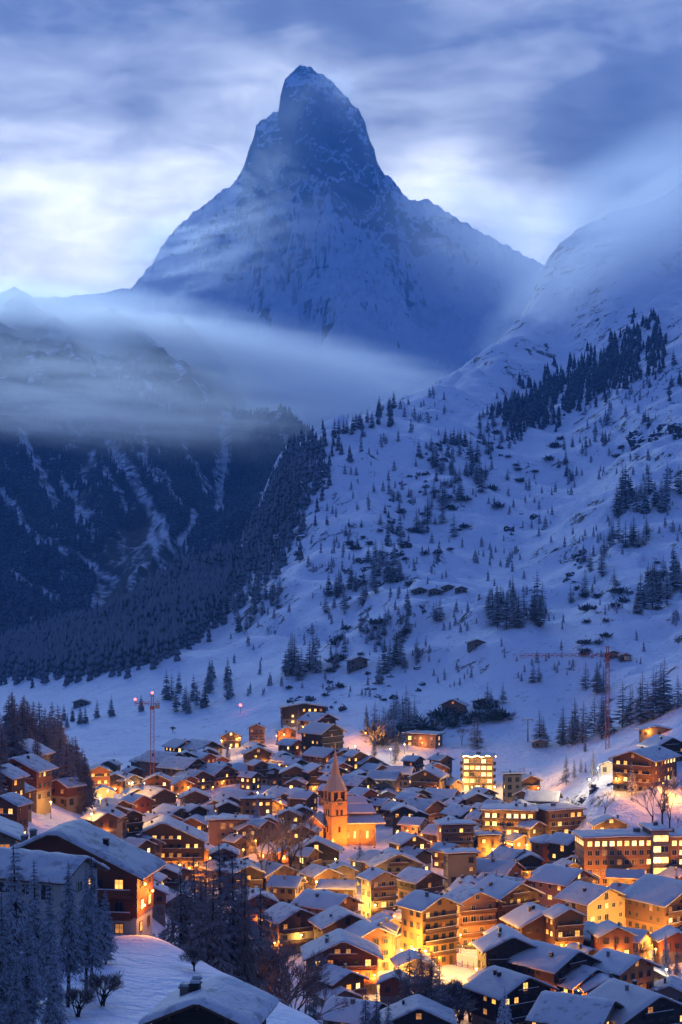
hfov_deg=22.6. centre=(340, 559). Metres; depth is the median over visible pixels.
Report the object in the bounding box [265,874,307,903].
house
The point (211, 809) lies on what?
chalet
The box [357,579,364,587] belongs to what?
rock outcrop
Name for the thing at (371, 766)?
chalet
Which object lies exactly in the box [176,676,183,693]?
spruce tree
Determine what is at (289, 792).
townhouse
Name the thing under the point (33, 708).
larch tree
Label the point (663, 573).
larch tree
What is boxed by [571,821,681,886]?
hotel
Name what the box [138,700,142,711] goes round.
spruce tree
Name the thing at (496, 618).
larch tree
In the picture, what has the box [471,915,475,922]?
window
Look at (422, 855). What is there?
chalet
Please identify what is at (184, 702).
larch tree
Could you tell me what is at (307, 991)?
bare tree
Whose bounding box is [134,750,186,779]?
house
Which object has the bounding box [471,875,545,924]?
chalet
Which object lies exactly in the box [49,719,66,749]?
larch tree
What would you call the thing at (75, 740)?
larch tree
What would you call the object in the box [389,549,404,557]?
rock outcrop
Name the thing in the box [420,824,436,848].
chalet
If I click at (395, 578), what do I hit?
rock outcrop
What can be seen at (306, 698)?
shrub
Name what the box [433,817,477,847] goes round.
townhouse
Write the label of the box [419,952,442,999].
larch tree
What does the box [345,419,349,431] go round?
spruce tree
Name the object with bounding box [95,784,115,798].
chalet
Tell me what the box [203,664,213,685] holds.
spruce tree
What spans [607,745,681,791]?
apartment block
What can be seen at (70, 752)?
larch tree
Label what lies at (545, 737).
larch tree
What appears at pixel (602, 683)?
larch tree
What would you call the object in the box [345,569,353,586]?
larch tree
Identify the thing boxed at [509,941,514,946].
window
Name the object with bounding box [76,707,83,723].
spruce tree
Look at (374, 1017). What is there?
spruce tree
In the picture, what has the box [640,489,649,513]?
spruce tree
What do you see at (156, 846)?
bare tree
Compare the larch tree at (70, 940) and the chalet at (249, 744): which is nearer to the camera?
the larch tree at (70, 940)
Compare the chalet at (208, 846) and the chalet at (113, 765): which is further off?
the chalet at (113, 765)
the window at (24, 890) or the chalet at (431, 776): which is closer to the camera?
the window at (24, 890)
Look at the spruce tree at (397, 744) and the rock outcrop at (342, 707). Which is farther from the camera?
the rock outcrop at (342, 707)
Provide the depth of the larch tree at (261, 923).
334.76 m
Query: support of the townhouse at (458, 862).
on the snowy ground
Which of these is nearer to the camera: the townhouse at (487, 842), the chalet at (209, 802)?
the townhouse at (487, 842)
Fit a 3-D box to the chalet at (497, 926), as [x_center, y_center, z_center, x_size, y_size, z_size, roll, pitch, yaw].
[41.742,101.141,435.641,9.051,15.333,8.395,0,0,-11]
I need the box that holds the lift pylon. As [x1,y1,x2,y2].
[522,719,532,741]
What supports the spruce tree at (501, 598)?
on the snowy ground
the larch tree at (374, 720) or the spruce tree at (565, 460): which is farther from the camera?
the spruce tree at (565, 460)
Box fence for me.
[450,958,473,969]
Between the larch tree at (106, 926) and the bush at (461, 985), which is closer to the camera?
the larch tree at (106, 926)
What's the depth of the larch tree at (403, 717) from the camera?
872.51 m
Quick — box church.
[307,742,385,845]
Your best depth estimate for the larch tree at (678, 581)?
1080.86 m
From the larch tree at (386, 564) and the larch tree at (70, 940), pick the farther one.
the larch tree at (386, 564)
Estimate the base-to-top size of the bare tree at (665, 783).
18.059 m
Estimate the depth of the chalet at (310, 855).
562.53 m
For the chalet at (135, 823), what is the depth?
553.49 m
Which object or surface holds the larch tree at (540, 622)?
on the snowy ground
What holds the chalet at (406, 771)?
on the snowy ground
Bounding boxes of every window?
[0,844,9,847]
[0,881,10,892]
[21,883,29,895]
[40,884,52,900]
[69,798,73,805]
[76,880,82,892]
[97,878,102,888]
[97,901,102,909]
[114,879,123,888]
[114,901,123,911]
[115,923,123,933]
[140,898,143,909]
[140,920,142,931]
[147,915,149,926]
[148,893,150,904]
[157,896,161,901]
[334,949,340,953]
[345,917,350,924]
[346,984,351,989]
[352,960,358,965]
[364,985,371,990]
[365,959,370,967]
[365,972,370,977]
[374,938,378,945]
[385,987,390,992]
[416,1013,421,1019]
[425,924,430,929]
[433,934,438,939]
[433,945,438,953]
[433,957,438,964]
[449,943,453,950]
[462,916,467,923]
[469,857,473,862]
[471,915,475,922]
[492,953,496,958]
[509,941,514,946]
[514,997,518,1003]
[518,966,522,973]
[523,982,527,991]
[523,995,527,1001]
[523,1008,527,1017]
[526,928,531,933]
[532,993,536,1000]
[558,920,562,925]
[575,930,579,935]
[587,841,591,846]
[587,860,591,865]
[595,841,599,846]
[602,841,606,846]
[602,850,606,855]
[604,892,608,899]
[604,913,608,920]
[610,850,614,855]
[617,850,621,855]
[617,859,621,864]
[624,859,628,864]
[632,859,636,864]
[639,840,643,845]
[639,859,643,864]
[646,840,650,845]
[646,982,651,988]
[647,1006,652,1012]
[653,835,660,841]
[653,846,660,852]
[653,857,660,862]
[653,868,660,873]
[659,1018,663,1023]
[660,1004,664,1010]
[661,835,668,841]
[661,846,668,852]
[661,857,668,862]
[669,1015,674,1023]
[672,859,676,864]
[675,943,679,948]
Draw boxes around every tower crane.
[134,692,159,774]
[519,646,629,748]
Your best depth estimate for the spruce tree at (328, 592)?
1241.49 m
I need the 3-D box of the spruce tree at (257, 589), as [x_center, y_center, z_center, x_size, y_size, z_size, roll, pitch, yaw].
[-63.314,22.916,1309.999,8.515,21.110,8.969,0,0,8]
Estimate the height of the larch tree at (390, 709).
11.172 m
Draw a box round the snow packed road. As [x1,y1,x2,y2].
[356,896,476,974]
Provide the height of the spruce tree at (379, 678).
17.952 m
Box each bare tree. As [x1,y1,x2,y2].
[150,840,165,854]
[154,906,175,933]
[235,930,330,1003]
[235,936,302,989]
[242,825,291,871]
[247,807,308,863]
[254,945,333,1005]
[256,956,333,1010]
[258,960,297,1002]
[262,817,297,861]
[273,808,325,866]
[275,817,306,875]
[296,960,348,1019]
[385,814,404,833]
[389,963,450,1000]
[456,728,468,744]
[597,791,615,813]
[630,780,657,822]
[647,778,681,824]
[655,786,676,827]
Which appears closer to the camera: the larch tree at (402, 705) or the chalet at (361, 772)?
the chalet at (361, 772)
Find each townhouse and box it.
[120,785,142,795]
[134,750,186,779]
[152,803,185,820]
[205,814,249,845]
[239,793,275,815]
[247,722,266,743]
[260,814,284,841]
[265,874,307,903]
[284,786,309,806]
[326,860,358,879]
[356,866,400,918]
[365,847,426,893]
[366,769,403,791]
[394,890,463,965]
[396,865,447,908]
[397,814,430,836]
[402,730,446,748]
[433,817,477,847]
[439,803,477,818]
[439,846,480,891]
[442,885,501,947]
[474,829,501,858]
[500,770,524,802]
[507,940,601,991]
[525,989,624,1023]
[528,834,550,865]
[528,863,599,908]
[553,880,626,926]
[592,948,661,989]
[621,873,681,944]
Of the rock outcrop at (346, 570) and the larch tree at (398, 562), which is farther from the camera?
the rock outcrop at (346, 570)
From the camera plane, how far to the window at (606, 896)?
469.23 m
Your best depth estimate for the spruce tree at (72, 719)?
1029.03 m
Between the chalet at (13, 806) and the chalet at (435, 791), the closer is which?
the chalet at (13, 806)
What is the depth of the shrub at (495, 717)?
887.17 m
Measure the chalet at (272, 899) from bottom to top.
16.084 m
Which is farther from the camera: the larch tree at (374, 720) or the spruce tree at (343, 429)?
the spruce tree at (343, 429)
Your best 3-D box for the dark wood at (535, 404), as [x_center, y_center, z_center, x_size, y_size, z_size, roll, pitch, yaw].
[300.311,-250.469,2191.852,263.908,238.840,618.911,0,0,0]
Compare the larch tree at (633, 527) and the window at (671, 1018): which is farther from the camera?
the larch tree at (633, 527)
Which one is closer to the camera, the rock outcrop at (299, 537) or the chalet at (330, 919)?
the chalet at (330, 919)
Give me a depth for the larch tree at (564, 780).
687.19 m
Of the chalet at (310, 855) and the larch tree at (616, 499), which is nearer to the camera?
the chalet at (310, 855)
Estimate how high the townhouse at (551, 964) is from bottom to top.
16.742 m
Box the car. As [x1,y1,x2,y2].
[463,942,475,948]
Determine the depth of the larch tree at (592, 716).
821.85 m
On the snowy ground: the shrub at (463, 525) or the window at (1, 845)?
the shrub at (463, 525)
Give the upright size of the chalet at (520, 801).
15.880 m
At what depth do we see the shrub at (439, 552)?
1319.57 m
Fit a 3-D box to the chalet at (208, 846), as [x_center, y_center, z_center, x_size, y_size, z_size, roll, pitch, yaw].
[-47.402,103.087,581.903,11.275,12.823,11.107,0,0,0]
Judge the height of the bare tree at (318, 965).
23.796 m
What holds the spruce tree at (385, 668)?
on the snowy ground
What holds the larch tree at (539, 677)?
on the snowy ground
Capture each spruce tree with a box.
[61,708,66,720]
[64,714,69,726]
[69,706,75,721]
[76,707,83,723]
[83,705,88,723]
[93,700,99,717]
[107,700,115,716]
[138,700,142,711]
[160,671,170,699]
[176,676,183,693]
[184,693,191,713]
[189,673,196,700]
[199,680,209,707]
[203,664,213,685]
[203,667,214,693]
[211,660,215,676]
[222,657,231,681]
[223,671,229,688]
[225,742,230,761]
[227,674,234,694]
[232,599,236,612]
[234,578,243,594]
[235,614,242,632]
[236,588,240,607]
[243,612,248,629]
[251,597,257,614]
[254,576,261,602]
[259,593,265,615]
[263,583,268,599]
[269,589,274,605]
[270,534,274,552]
[270,558,279,579]
[278,511,283,528]
[293,511,297,526]
[295,490,299,504]
[304,966,323,1023]
[324,571,332,595]
[330,420,337,437]
[332,649,341,667]
[336,419,341,432]
[337,573,342,593]
[341,417,346,433]
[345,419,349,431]
[348,563,355,588]
[351,417,355,430]
[355,839,362,882]
[357,984,372,1023]
[358,418,363,428]
[358,612,364,630]
[363,705,369,725]
[365,548,370,562]
[369,412,375,427]
[369,624,375,639]
[370,735,377,755]
[370,992,383,1023]
[372,560,377,575]
[374,656,384,683]
[375,622,382,645]
[376,404,381,417]
[380,618,387,634]
[380,640,390,673]
[383,567,388,581]
[384,523,390,542]
[384,996,393,1023]
[386,645,394,665]
[386,653,392,669]
[387,398,393,414]
[387,413,391,425]
[388,409,393,424]
[390,543,396,564]
[391,391,396,407]
[393,630,406,664]
[395,513,404,535]
[395,738,400,753]
[396,564,403,580]
[403,590,410,609]
[403,613,410,630]
[405,598,411,615]
[416,439,421,456]
[434,451,439,466]
[438,438,442,450]
[443,428,447,443]
[445,441,450,455]
[449,460,454,475]
[452,430,456,444]
[456,433,460,444]
[462,430,467,443]
[464,459,469,475]
[469,457,473,475]
[478,427,482,438]
[485,419,490,431]
[491,409,495,425]
[493,585,498,609]
[495,589,505,620]
[496,985,512,1023]
[498,821,508,846]
[507,593,514,614]
[510,595,517,617]
[511,583,517,605]
[527,587,538,619]
[529,572,541,610]
[530,596,537,620]
[563,451,568,463]
[564,461,567,475]
[603,431,607,443]
[615,477,627,507]
[619,491,626,513]
[620,465,629,489]
[626,473,632,497]
[626,475,635,502]
[632,583,643,613]
[633,575,647,608]
[633,938,638,955]
[634,584,643,611]
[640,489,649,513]
[642,561,651,598]
[645,413,649,427]
[651,483,658,505]
[655,481,668,511]
[655,585,662,609]
[657,571,663,591]
[660,934,672,973]
[663,480,670,503]
[667,383,671,393]
[668,548,680,579]
[670,349,676,364]
[670,768,677,788]
[671,560,679,582]
[673,952,680,975]
[677,370,681,383]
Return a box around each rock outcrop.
[286,697,298,702]
[296,534,304,540]
[338,704,346,711]
[342,568,349,573]
[355,557,366,563]
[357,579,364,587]
[361,565,371,572]
[364,686,376,689]
[376,579,383,586]
[388,572,397,582]
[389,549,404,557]
[399,540,412,547]
[417,471,427,475]
[503,526,514,531]
[530,514,537,519]
[566,572,574,576]
[574,584,579,590]
[576,548,586,556]
[577,796,586,803]
[611,452,619,457]
[626,430,638,439]
[627,435,645,447]
[631,443,640,451]
[647,432,663,441]
[656,423,666,431]
[667,423,681,433]
[672,431,681,439]
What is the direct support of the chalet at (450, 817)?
on the snowy ground
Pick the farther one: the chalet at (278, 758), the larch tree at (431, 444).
the larch tree at (431, 444)
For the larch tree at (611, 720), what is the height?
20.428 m
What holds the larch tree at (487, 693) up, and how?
on the snowy ground
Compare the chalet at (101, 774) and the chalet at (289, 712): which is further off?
the chalet at (289, 712)
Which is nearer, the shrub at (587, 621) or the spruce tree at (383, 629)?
the shrub at (587, 621)
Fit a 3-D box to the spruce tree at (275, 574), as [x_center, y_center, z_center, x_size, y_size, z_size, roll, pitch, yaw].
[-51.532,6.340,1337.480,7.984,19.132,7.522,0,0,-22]
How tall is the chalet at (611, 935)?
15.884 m
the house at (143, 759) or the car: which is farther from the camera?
the house at (143, 759)
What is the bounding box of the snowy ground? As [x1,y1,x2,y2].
[0,184,681,1023]
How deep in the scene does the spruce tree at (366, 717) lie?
877.04 m
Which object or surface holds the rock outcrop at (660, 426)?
on the snowy ground
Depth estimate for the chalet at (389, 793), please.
718.21 m
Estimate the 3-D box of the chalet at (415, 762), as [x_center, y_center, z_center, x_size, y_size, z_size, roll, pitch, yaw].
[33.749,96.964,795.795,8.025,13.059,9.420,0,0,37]
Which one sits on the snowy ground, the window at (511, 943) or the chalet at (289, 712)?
the chalet at (289, 712)
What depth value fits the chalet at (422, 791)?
690.70 m
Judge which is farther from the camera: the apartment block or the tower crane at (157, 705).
the tower crane at (157, 705)
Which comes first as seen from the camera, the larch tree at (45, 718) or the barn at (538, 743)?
the larch tree at (45, 718)
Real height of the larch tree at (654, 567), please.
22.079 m
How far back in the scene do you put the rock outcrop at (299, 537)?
1478.35 m
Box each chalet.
[0,763,29,796]
[0,789,33,843]
[0,816,23,847]
[0,847,109,938]
[4,738,54,761]
[8,819,166,941]
[9,753,57,813]
[25,783,36,821]
[51,776,86,814]
[80,809,120,835]
[88,763,112,786]
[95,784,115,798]
[95,797,135,808]
[97,802,130,838]
[100,759,122,772]
[101,807,126,838]
[110,771,129,793]
[116,773,128,793]
[121,765,144,777]
[121,792,154,813]
[123,772,143,789]
[123,834,156,853]
[126,808,145,836]
[129,756,138,767]
[131,815,208,880]
[136,785,179,808]
[138,974,278,1023]
[140,833,165,858]
[142,772,173,790]
[143,811,158,822]
[152,881,168,925]
[154,871,167,884]
[155,756,206,776]
[155,811,183,820]
[159,863,181,890]
[161,738,190,751]
[165,888,193,922]
[171,777,194,798]
[171,864,193,884]
[172,767,214,790]
[177,787,211,805]
[178,773,199,787]
[179,749,197,757]
[179,879,204,895]
[180,738,225,755]
[182,814,208,832]
[183,803,209,818]
[195,751,218,762]
[196,746,219,754]
[197,763,237,788]
[197,804,216,815]
[199,858,222,887]
[202,796,214,804]
[204,842,214,861]
[208,843,239,861]
[211,794,240,814]
[214,761,231,766]
[214,861,238,899]
[215,799,238,814]
[216,753,229,762]
[219,730,242,748]
[219,787,255,813]
[219,813,249,821]
[221,833,249,857]
[229,886,257,916]
[230,857,256,863]
[230,860,265,889]
[232,762,278,784]
[232,821,259,853]
[237,771,263,790]
[237,888,278,929]
[241,745,274,762]
[243,740,266,748]
[245,758,269,784]
[248,817,275,846]
[253,842,277,861]
[255,859,298,891]
[257,902,316,957]
[262,785,290,801]
[268,765,283,785]
[269,750,297,757]
[269,754,294,766]
[269,842,290,865]
[272,797,286,812]
[275,725,297,741]
[275,738,301,756]
[276,806,302,823]
[278,701,327,726]
[279,763,304,787]
[281,756,308,767]
[284,776,308,788]
[285,846,322,870]
[287,789,320,814]
[288,822,322,843]
[290,889,363,914]
[293,803,315,822]
[296,835,342,866]
[297,712,338,734]
[297,722,346,760]
[297,863,342,889]
[300,928,383,993]
[301,746,339,765]
[301,762,325,792]
[307,905,371,938]
[311,963,369,1005]
[316,784,325,805]
[316,877,359,897]
[316,986,362,1007]
[317,773,342,784]
[317,995,387,1023]
[318,764,349,782]
[326,756,348,763]
[330,761,352,773]
[332,747,349,755]
[341,749,368,771]
[342,773,378,795]
[344,920,396,970]
[347,784,380,798]
[347,850,365,877]
[349,769,367,775]
[353,794,372,814]
[356,755,382,768]
[357,849,383,871]
[359,763,387,771]
[368,912,400,937]
[370,797,390,818]
[371,917,399,966]
[376,969,412,1004]
[377,788,399,800]
[379,994,456,1023]
[380,800,409,826]
[381,908,400,919]
[382,765,415,787]
[385,831,431,849]
[390,802,416,834]
[390,948,436,990]
[393,791,428,802]
[396,931,400,947]
[399,845,434,870]
[401,753,425,772]
[402,797,447,823]
[406,786,431,797]
[408,766,449,789]
[413,806,430,824]
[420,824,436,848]
[424,762,449,777]
[425,785,460,799]
[427,752,454,777]
[428,841,461,868]
[429,795,446,802]
[438,698,468,714]
[439,815,458,819]
[443,796,464,805]
[445,777,462,790]
[446,880,473,890]
[448,778,463,791]
[450,875,477,885]
[460,789,490,805]
[462,875,480,883]
[462,965,558,1023]
[464,809,481,825]
[466,835,476,848]
[467,785,498,796]
[467,966,487,980]
[470,697,498,708]
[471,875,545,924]
[471,927,537,970]
[472,802,481,806]
[474,824,484,830]
[476,872,503,878]
[477,857,526,877]
[479,798,505,806]
[483,923,523,935]
[485,792,502,800]
[486,846,526,860]
[499,902,546,941]
[503,873,533,886]
[504,831,527,849]
[509,798,530,804]
[512,787,528,800]
[515,849,544,878]
[516,817,546,850]
[521,772,542,789]
[524,790,562,803]
[530,866,541,887]
[542,902,587,946]
[545,830,574,863]
[552,857,580,868]
[556,964,614,994]
[563,851,578,862]
[565,943,598,955]
[578,868,599,884]
[579,972,618,994]
[583,921,597,946]
[585,978,681,1023]
[586,920,637,953]
[588,814,630,828]
[598,759,612,774]
[605,868,645,885]
[608,882,630,891]
[626,927,653,958]
[635,724,671,742]
[637,735,681,760]
[647,959,669,981]
[648,925,681,964]
[649,976,681,1002]
[657,866,681,879]
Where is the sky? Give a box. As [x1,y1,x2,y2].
[0,0,681,297]
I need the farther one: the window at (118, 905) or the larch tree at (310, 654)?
the larch tree at (310, 654)
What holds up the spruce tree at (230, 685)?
on the snowy ground
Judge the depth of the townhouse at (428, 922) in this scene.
437.05 m
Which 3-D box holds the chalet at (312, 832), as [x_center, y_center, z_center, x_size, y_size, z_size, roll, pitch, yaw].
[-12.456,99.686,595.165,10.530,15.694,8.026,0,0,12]
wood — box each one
[0,357,314,636]
[0,419,353,688]
[488,307,666,440]
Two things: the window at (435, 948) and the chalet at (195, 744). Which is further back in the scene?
the chalet at (195, 744)
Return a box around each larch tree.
[0,696,16,731]
[0,713,13,760]
[0,730,11,763]
[0,750,6,768]
[0,761,6,794]
[0,843,46,1023]
[0,893,27,1023]
[1,692,23,725]
[1,693,23,737]
[2,957,29,1023]
[3,703,29,757]
[16,696,36,737]
[17,695,41,737]
[17,741,24,755]
[17,862,48,1004]
[17,915,47,1023]
[21,720,33,737]
[24,724,35,740]
[27,709,44,745]
[31,703,38,732]
[32,734,51,792]
[32,737,42,753]
[33,704,56,747]
[34,882,68,1004]
[39,723,54,763]
[40,936,70,1023]
[41,708,51,740]
[46,704,57,732]
[46,718,64,758]
[47,707,69,748]
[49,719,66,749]
[50,730,65,777]
[52,746,62,780]
[53,744,84,793]
[55,863,88,1007]
[56,720,70,748]
[57,749,82,796]
[59,742,75,771]
[68,742,92,789]
[70,736,83,769]
[71,868,105,995]
[74,768,95,813]
[75,749,99,801]
[77,756,100,811]
[77,760,99,807]
[78,857,110,987]
[98,889,118,963]
[158,867,199,949]
[166,678,177,699]
[169,854,218,943]
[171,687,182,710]
[176,859,237,976]
[178,878,227,970]
[181,684,192,709]
[190,875,248,983]
[191,682,201,704]
[195,843,266,988]
[210,854,288,1004]
[222,589,230,613]
[222,683,231,698]
[226,869,283,998]
[229,591,238,609]
[233,604,240,621]
[234,842,259,987]
[245,571,252,595]
[246,605,254,622]
[248,883,300,1010]
[251,798,260,819]
[255,571,263,590]
[261,555,270,578]
[272,585,281,608]
[280,642,296,673]
[281,634,297,664]
[281,650,287,675]
[284,651,295,675]
[288,638,303,672]
[292,655,304,679]
[294,648,308,676]
[295,711,300,733]
[302,642,314,669]
[307,628,320,663]
[310,645,320,672]
[317,657,323,671]
[322,598,328,612]
[331,578,339,597]
[332,570,344,591]
[338,589,349,609]
[340,637,349,650]
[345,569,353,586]
[346,658,351,672]
[351,572,359,588]
[357,581,366,605]
[368,564,376,586]
[368,702,378,727]
[370,570,379,592]
[372,541,378,556]
[375,712,382,732]
[376,561,382,572]
[377,542,386,564]
[377,707,387,727]
[380,710,389,733]
[381,720,387,737]
[382,605,389,624]
[383,555,391,573]
[386,558,395,581]
[386,705,394,719]
[388,700,398,718]
[389,719,397,735]
[390,739,399,761]
[391,635,397,663]
[392,692,400,714]
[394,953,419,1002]
[395,529,404,547]
[395,556,402,572]
[396,694,407,720]
[398,709,406,730]
[400,653,408,667]
[401,685,412,712]
[403,703,415,730]
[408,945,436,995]
[409,696,419,725]
[411,507,420,527]
[413,641,422,657]
[419,518,424,533]
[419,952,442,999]
[421,496,432,521]
[427,439,433,450]
[429,449,436,467]
[430,482,436,497]
[430,960,452,1004]
[432,600,438,620]
[435,598,445,620]
[436,500,447,522]
[437,486,446,508]
[439,479,450,502]
[447,514,458,536]
[448,434,453,443]
[452,469,458,482]
[455,478,463,497]
[456,443,462,454]
[456,481,464,496]
[464,434,475,458]
[467,720,478,745]
[471,720,484,747]
[472,466,479,485]
[473,441,482,457]
[475,458,485,477]
[475,466,487,492]
[482,466,489,479]
[483,435,492,454]
[483,588,493,610]
[484,590,500,624]
[484,683,491,702]
[485,589,493,614]
[491,595,501,627]
[498,591,515,628]
[499,686,507,702]
[507,575,519,601]
[510,593,527,624]
[511,597,524,627]
[516,585,530,620]
[528,663,536,681]
[530,711,545,742]
[533,599,548,626]
[533,600,546,625]
[535,667,542,679]
[537,581,546,614]
[539,716,551,745]
[554,713,566,745]
[556,710,568,740]
[561,757,570,784]
[563,713,579,744]
[564,697,580,739]
[568,589,574,601]
[568,703,579,739]
[572,761,576,777]
[575,703,593,739]
[575,717,587,742]
[579,572,589,594]
[579,662,591,688]
[580,545,587,562]
[584,550,594,571]
[586,698,598,734]
[589,662,602,692]
[589,664,600,692]
[589,750,598,776]
[590,694,610,738]
[593,668,602,692]
[595,693,614,735]
[596,554,606,575]
[597,545,605,566]
[598,665,610,692]
[598,691,616,728]
[600,539,607,556]
[606,519,616,542]
[606,527,612,545]
[610,487,619,513]
[610,493,621,517]
[610,568,616,582]
[610,680,631,726]
[613,520,623,541]
[616,468,627,491]
[619,522,629,547]
[620,480,631,508]
[622,688,634,724]
[626,687,635,720]
[626,763,637,794]
[628,516,639,540]
[629,485,642,511]
[629,524,637,545]
[629,676,648,720]
[630,679,646,723]
[631,689,644,720]
[634,533,642,545]
[637,483,643,496]
[639,481,650,509]
[639,672,661,719]
[640,682,651,720]
[641,531,647,543]
[641,583,649,607]
[642,468,655,494]
[643,515,649,532]
[644,520,651,539]
[646,572,656,608]
[646,668,667,717]
[649,563,660,593]
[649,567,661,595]
[651,663,668,707]
[654,478,666,505]
[654,658,674,706]
[656,676,672,713]
[658,556,668,580]
[658,778,668,810]
[659,935,673,966]
[661,573,673,595]
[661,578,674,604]
[662,462,673,487]
[662,480,670,493]
[669,678,681,707]
[673,464,681,489]
[673,558,681,581]
[673,563,681,588]
[677,478,681,493]
[677,570,681,592]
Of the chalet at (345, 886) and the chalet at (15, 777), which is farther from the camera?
the chalet at (345, 886)
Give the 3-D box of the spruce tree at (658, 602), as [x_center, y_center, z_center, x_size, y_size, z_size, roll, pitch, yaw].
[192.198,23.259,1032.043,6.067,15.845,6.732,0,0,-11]
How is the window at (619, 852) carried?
in the hotel at (654, 847)
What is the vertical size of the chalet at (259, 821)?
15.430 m
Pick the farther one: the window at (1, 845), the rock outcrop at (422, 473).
the rock outcrop at (422, 473)
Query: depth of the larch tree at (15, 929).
149.69 m
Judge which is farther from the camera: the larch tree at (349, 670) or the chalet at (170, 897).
the larch tree at (349, 670)
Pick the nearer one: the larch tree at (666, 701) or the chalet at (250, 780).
the chalet at (250, 780)
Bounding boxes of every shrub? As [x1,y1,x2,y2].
[303,696,316,700]
[323,655,342,662]
[323,666,336,671]
[326,638,340,644]
[333,634,345,639]
[334,682,346,687]
[339,625,351,629]
[343,540,354,544]
[347,543,363,549]
[359,722,388,735]
[364,735,392,745]
[367,617,381,624]
[368,730,396,740]
[380,733,405,743]
[390,723,409,734]
[392,630,407,636]
[395,509,406,513]
[400,629,411,633]
[405,526,421,531]
[409,720,435,730]
[415,718,444,730]
[422,722,446,730]
[425,718,443,725]
[426,710,444,718]
[428,705,458,718]
[432,549,442,553]
[436,716,448,721]
[441,708,467,714]
[443,716,464,726]
[448,506,458,510]
[456,495,472,500]
[457,522,471,527]
[459,711,475,720]
[461,717,474,723]
[463,708,495,721]
[472,698,499,709]
[478,707,510,719]
[485,706,516,720]
[486,484,499,489]
[491,429,500,433]
[491,501,505,507]
[514,477,526,481]
[542,455,554,459]
[546,441,561,447]
[576,646,591,652]
[577,591,587,597]
[577,602,593,610]
[577,649,588,654]
[579,638,593,643]
[581,618,590,622]
[588,605,596,609]
[590,593,604,597]
[592,639,603,643]
[598,631,613,637]
[608,602,621,606]
[611,585,626,592]
[615,596,629,601]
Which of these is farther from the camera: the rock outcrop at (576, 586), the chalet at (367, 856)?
the rock outcrop at (576, 586)
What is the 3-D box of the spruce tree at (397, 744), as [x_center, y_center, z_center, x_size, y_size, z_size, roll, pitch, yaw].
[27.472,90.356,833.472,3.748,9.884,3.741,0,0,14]
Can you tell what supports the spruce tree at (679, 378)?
on the snowy ground
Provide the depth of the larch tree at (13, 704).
577.80 m
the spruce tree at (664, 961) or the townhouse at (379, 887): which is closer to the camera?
the spruce tree at (664, 961)
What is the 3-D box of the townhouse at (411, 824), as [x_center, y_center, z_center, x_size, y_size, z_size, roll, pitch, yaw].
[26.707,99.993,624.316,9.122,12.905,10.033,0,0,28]
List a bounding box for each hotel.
[460,751,495,789]
[479,802,586,846]
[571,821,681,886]
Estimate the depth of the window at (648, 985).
403.91 m
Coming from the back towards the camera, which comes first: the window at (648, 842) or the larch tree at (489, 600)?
the larch tree at (489, 600)
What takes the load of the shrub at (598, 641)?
on the snowy ground
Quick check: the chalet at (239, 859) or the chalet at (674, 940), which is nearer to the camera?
the chalet at (674, 940)
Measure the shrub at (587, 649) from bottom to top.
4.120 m
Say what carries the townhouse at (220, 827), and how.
on the snowy ground
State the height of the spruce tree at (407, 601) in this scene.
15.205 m
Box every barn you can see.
[71,698,90,708]
[344,655,369,671]
[410,587,427,594]
[427,588,443,596]
[440,584,454,592]
[453,586,468,593]
[465,638,486,652]
[530,738,547,747]
[602,650,620,659]
[617,652,632,661]
[644,569,658,578]
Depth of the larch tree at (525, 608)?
1025.55 m
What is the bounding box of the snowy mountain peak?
[0,65,543,431]
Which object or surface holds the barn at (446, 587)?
on the snowy ground
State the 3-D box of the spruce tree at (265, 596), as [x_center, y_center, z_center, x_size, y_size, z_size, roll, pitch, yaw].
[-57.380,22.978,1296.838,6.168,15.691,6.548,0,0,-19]
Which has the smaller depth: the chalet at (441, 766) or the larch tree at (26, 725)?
the larch tree at (26, 725)
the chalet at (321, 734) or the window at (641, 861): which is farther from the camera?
the chalet at (321, 734)
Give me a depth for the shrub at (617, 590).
1106.77 m
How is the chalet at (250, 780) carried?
on the snowy ground
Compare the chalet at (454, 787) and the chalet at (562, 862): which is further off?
the chalet at (454, 787)
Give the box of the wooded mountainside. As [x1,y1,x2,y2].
[0,292,300,624]
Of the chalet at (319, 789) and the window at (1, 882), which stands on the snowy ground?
the chalet at (319, 789)
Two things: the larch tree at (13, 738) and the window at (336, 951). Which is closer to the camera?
the window at (336, 951)
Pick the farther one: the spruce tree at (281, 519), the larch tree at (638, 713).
the spruce tree at (281, 519)
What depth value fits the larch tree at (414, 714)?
879.60 m
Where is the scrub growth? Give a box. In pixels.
[229,372,680,696]
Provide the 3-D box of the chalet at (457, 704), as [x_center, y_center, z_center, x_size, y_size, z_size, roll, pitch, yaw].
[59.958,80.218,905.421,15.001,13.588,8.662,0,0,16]
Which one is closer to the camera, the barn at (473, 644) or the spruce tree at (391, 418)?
the barn at (473, 644)
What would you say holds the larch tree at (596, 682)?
on the snowy ground
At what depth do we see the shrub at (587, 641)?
974.20 m
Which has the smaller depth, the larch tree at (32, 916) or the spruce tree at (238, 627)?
the larch tree at (32, 916)
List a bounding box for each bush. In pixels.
[58,983,97,1016]
[75,970,128,1005]
[179,945,206,970]
[429,978,470,1004]
[440,991,478,1023]
[444,977,470,1019]
[461,983,473,1022]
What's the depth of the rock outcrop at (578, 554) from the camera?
1269.89 m
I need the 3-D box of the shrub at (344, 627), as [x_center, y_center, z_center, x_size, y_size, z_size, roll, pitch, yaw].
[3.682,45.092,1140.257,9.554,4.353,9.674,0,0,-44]
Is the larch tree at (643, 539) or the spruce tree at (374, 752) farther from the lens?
the larch tree at (643, 539)

